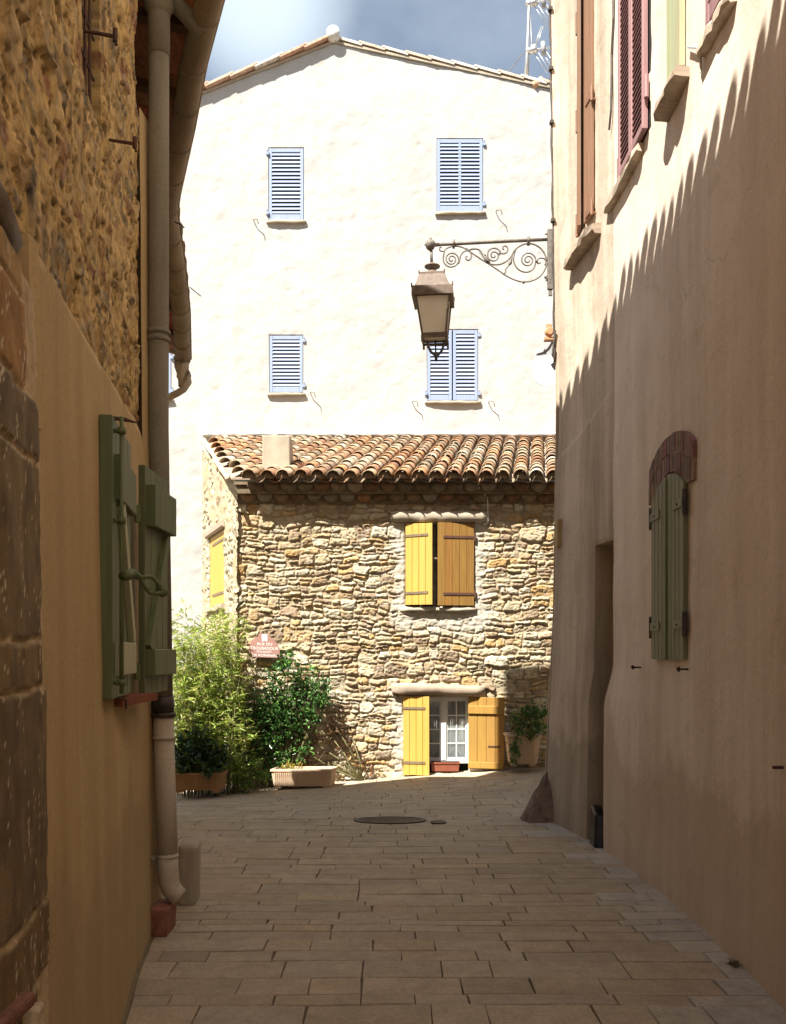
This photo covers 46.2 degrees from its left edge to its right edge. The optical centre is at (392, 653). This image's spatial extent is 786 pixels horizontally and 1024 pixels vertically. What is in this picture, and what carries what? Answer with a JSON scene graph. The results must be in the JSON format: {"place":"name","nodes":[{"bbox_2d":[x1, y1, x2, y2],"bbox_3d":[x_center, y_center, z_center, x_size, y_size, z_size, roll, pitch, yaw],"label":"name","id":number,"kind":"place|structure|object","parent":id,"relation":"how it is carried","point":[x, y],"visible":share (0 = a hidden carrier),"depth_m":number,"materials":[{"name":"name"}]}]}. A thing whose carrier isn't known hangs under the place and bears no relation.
{"place":"outdoors","nodes":[
{"label":"outdoors","id":0,"kind":"place"},
{"bbox_2d":[205,0,549,81],"label":"sky","id":1,"kind":"structure","parent":0,"point":[491,34],"materials":[{"name":"blue"}]},
{"bbox_2d":[126,767,785,1023],"bbox_3d":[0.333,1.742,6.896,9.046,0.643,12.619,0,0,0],"label":"street paving","id":2,"kind":"structure","parent":0,"point":[571,927],"depth_m":5.42,"materials":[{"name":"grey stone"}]},
{"bbox_2d":[0,0,175,1023],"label":"ochre house","id":3,"kind":"structure","parent":2,"relation":"on","point":[87,530],"depth_m":3.07,"materials":[{"name":"brown stone"}]},
{"bbox_2d":[81,0,94,103],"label":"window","id":4,"kind":"structure","parent":3,"relation":"in","point":[86,22],"depth_m":3.72,"materials":[{"name":"brown glass"}]},
{"bbox_2d":[151,899,176,936],"bbox_3d":[-1.321,1.519,5.310,0.100,0.162,0.220,0,0,0],"label":"terracotta brick","id":5,"kind":"object","parent":2,"relation":"on","point":[163,917],"visible":0.89,"depth_m":5.20,"materials":[{"name":"brick"}]},
{"bbox_2d":[134,0,224,907],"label":"drainpipe","id":6,"kind":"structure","parent":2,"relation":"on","point":[173,42],"depth_m":5.32,"materials":[{"name":"grey metal"}]},
{"bbox_2d":[177,838,200,905],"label":"concrete block","id":7,"kind":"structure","parent":2,"relation":"on","point":[189,853],"depth_m":5.85,"materials":[{"name":"grey concrete"}]},
{"bbox_2d":[175,770,227,792],"bbox_3d":[-2.519,1.665,12.022,0.666,0.266,0.317,0,0,4],"label":"brown planter","id":8,"kind":"object","parent":2,"relation":"on","point":[216,783],"visible":0.77,"depth_m":11.88,"materials":[{"name":"ceramic"}]},
{"bbox_2d":[175,721,232,780],"bbox_3d":[-2.499,1.260,11.928,0.885,0.800,0.509,0,0,0],"label":"leafy shrub","id":9,"kind":"object","parent":8,"relation":"in","point":[189,753],"visible":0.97,"depth_m":11.86,"materials":[{"name":"green plant"}]},
{"bbox_2d":[171,598,264,797],"bbox_3d":[-2.513,0.565,12.482,1.545,2.781,1.471,0,0,0],"label":"bamboo clump","id":10,"kind":"object","parent":2,"relation":"on","point":[216,706],"visible":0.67,"depth_m":12.31,"materials":[{"name":"green plant"}]},
{"bbox_2d":[221,756,270,793],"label":"border plants","id":11,"kind":"object","parent":2,"relation":"on","point":[238,788],"visible":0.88,"depth_m":12.30,"materials":[{"name":"green plant"}]},
{"bbox_2d":[234,646,331,786],"bbox_3d":[-1.546,0.869,12.710,1.428,1.971,0.512,0,0,0],"label":"climbing shrub","id":12,"kind":"object","parent":2,"relation":"on","point":[276,705],"visible":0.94,"depth_m":12.71,"materials":[{"name":"green plant"}]},
{"bbox_2d":[270,766,337,787],"bbox_3d":[-1.205,1.680,12.512,0.868,0.287,0.318,0,0,12],"label":"ribbed trough","id":13,"kind":"object","parent":2,"relation":"on","point":[324,776],"visible":0.99,"depth_m":12.38,"materials":[{"name":"ceramic"}]},
{"bbox_2d":[278,760,302,768],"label":"trough seedlings","id":14,"kind":"object","parent":13,"relation":"in","point":[292,767],"visible":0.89,"depth_m":12.49,"materials":[{"name":"yellow plant"}]},
{"bbox_2d":[282,717,374,780],"bbox_3d":[-0.904,1.326,12.841,1.308,0.915,0.266,0,0,0],"label":"dry vine","id":15,"kind":"object","parent":2,"relation":"on","point":[357,776],"visible":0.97,"depth_m":12.85,"materials":[{"name":"beige plant"}]},
{"bbox_2d":[169,25,555,728],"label":"white house","id":16,"kind":"structure","parent":2,"relation":"on","point":[333,181],"depth_m":16.50,"materials":[{"name":"paint"}]},
{"bbox_2d":[269,335,302,392],"bbox_3d":[-1.914,-5.197,16.555,0.616,1.045,0.040,0,0,0],"label":"window","id":17,"kind":"structure","parent":16,"relation":"in","point":[269,335],"depth_m":16.53,"materials":[{"name":"white paint"}]},
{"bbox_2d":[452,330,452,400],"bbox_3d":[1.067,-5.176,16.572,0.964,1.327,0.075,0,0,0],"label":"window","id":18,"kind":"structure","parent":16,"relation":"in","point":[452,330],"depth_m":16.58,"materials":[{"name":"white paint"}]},
{"bbox_2d":[509,0,549,79],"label":"roof antenna","id":19,"kind":"object","parent":16,"relation":"on","point":[533,48],"visible":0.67,"depth_m":16.98,"materials":[{"name":"metal"}]},
{"bbox_2d":[201,431,555,786],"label":"stone house","id":20,"kind":"structure","parent":2,"relation":"on","point":[411,617],"depth_m":12.98,"materials":[{"name":"beige stone"}]},
{"bbox_2d":[249,633,279,657],"bbox_3d":[-1.802,-0.114,12.888,0.437,0.343,0.018,0,0,0],"label":"street sign","id":21,"kind":"object","parent":20,"relation":"attached to","point":[264,645],"visible":0.99,"depth_m":12.88,"materials":[{"name":"metal"}]},
{"bbox_2d":[433,525,437,606],"bbox_3d":[0.598,-1.252,13.180,0.156,1.170,0.040,0,0,0],"label":"window","id":22,"kind":"structure","parent":20,"relation":"in","point":[435,576],"depth_m":13.16,"materials":[{"name":"black glass"}]},
{"bbox_2d":[430,761,459,770],"bbox_3d":[0.737,1.590,13.036,0.415,0.130,0.148,0,0,0],"label":"flower box","id":23,"kind":"object","parent":20,"relation":"on","point":[444,765],"visible":1,"depth_m":12.97,"materials":[{"name":"orange ceramic"}]},
{"bbox_2d":[429,697,467,762],"bbox_3d":[0.662,1.085,13.117,0.825,0.939,0.070,0,0,0],"label":"window","id":24,"kind":"structure","parent":20,"relation":"in","point":[448,716],"depth_m":13.11,"materials":[{"name":"white paint"}]},
{"bbox_2d":[476,470,487,524],"bbox_3d":[1.210,-2.162,12.794,0.080,0.710,0.374,0,0,32],"label":"loose cable","id":25,"kind":"object","parent":20,"relation":"hanging from","point":[485,495],"visible":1,"depth_m":12.92,"materials":[{"name":"metal"}]},
{"bbox_2d":[354,816,425,824],"bbox_3d":[-0.029,1.602,8.850,0.700,0.029,0.400,0,0,0],"label":"manhole cover","id":26,"kind":"object","parent":2,"relation":"on","point":[390,820],"visible":1,"depth_m":8.80,"materials":[{"name":"metal"}]},
{"bbox_2d":[431,820,445,823],"bbox_3d":[0.430,1.598,8.720,0.150,0.023,0.150,0,0,0],"label":"drain cover","id":27,"kind":"object","parent":2,"relation":"on","point":[438,822],"visible":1,"depth_m":8.68,"materials":[{"name":"metal"}]},
{"bbox_2d":[503,732,541,765],"bbox_3d":[1.768,1.304,12.600,0.482,0.430,0.387,0,0,0],"label":"orange planter","id":28,"kind":"object","parent":2,"relation":"on","point":[529,750],"visible":0.84,"depth_m":12.44,"materials":[{"name":"ceramic"}]},
{"bbox_2d":[506,699,547,765],"bbox_3d":[1.871,1.069,12.403,0.676,0.920,0.436,0,0,0],"label":"potted ivy","id":29,"kind":"object","parent":28,"relation":"in","point":[537,713],"visible":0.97,"depth_m":12.36,"materials":[{"name":"green plant"}]},
{"bbox_2d":[520,772,552,822],"bbox_3d":[1.470,1.379,8.895,0.478,0.541,0.402,0,0,0],"label":"corner boulder","id":30,"kind":"object","parent":2,"relation":"on","point":[539,808],"visible":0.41,"depth_m":8.79,"materials":[{"name":"brown stone"}]},
{"bbox_2d":[590,805,602,847],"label":"guard block","id":31,"kind":"structure","parent":2,"relation":"on","point":[596,830],"depth_m":7.60,"materials":[{"name":"black stone"}]},
{"bbox_2d":[545,0,785,1011],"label":"salmon house","id":32,"kind":"structure","parent":2,"relation":"on","point":[666,738],"depth_m":5.82,"materials":[{"name":"paint"}]},
{"bbox_2d":[411,229,552,361],"bbox_3d":[0.879,-3.516,9.029,1.380,1.330,0.410,0,0,6],"label":"street lantern","id":33,"kind":"object","parent":32,"relation":"attached to","point":[432,294],"visible":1,"depth_m":9.02,"materials":[{"name":"brown metal"}]},
{"bbox_2d":[531,342,555,385],"bbox_3d":[1.668,-2.930,9.301,0.535,0.514,0.262,0,0,34],"label":"satellite dish","id":34,"kind":"object","parent":32,"relation":"attached to","point":[543,369],"visible":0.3,"depth_m":9.36,"materials":[{"name":"metal"}]},
{"bbox_2d":[544,324,553,341],"bbox_3d":[1.608,-3.207,9.193,0.196,0.160,0.093,0,0,0],"label":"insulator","id":35,"kind":"object","parent":32,"relation":"attached to","point":[549,332],"visible":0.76,"depth_m":9.18,"materials":[{"name":"brown ceramic"}]},
{"bbox_2d":[555,519,561,547],"bbox_3d":[1.596,-1.154,8.840,0.060,0.267,0.120,0,0,0],"label":"wall box","id":36,"kind":"object","parent":32,"relation":"attached to","point":[558,524],"visible":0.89,"depth_m":8.78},
{"bbox_2d":[725,957,742,968],"bbox_3d":[1.739,1.579,4.731,0.085,0.043,0.158,0,0,0],"label":"weed tuft","id":37,"kind":"object","parent":2,"relation":"on","point":[734,964],"visible":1,"depth_m":4.71,"materials":[{"name":"green plant"}]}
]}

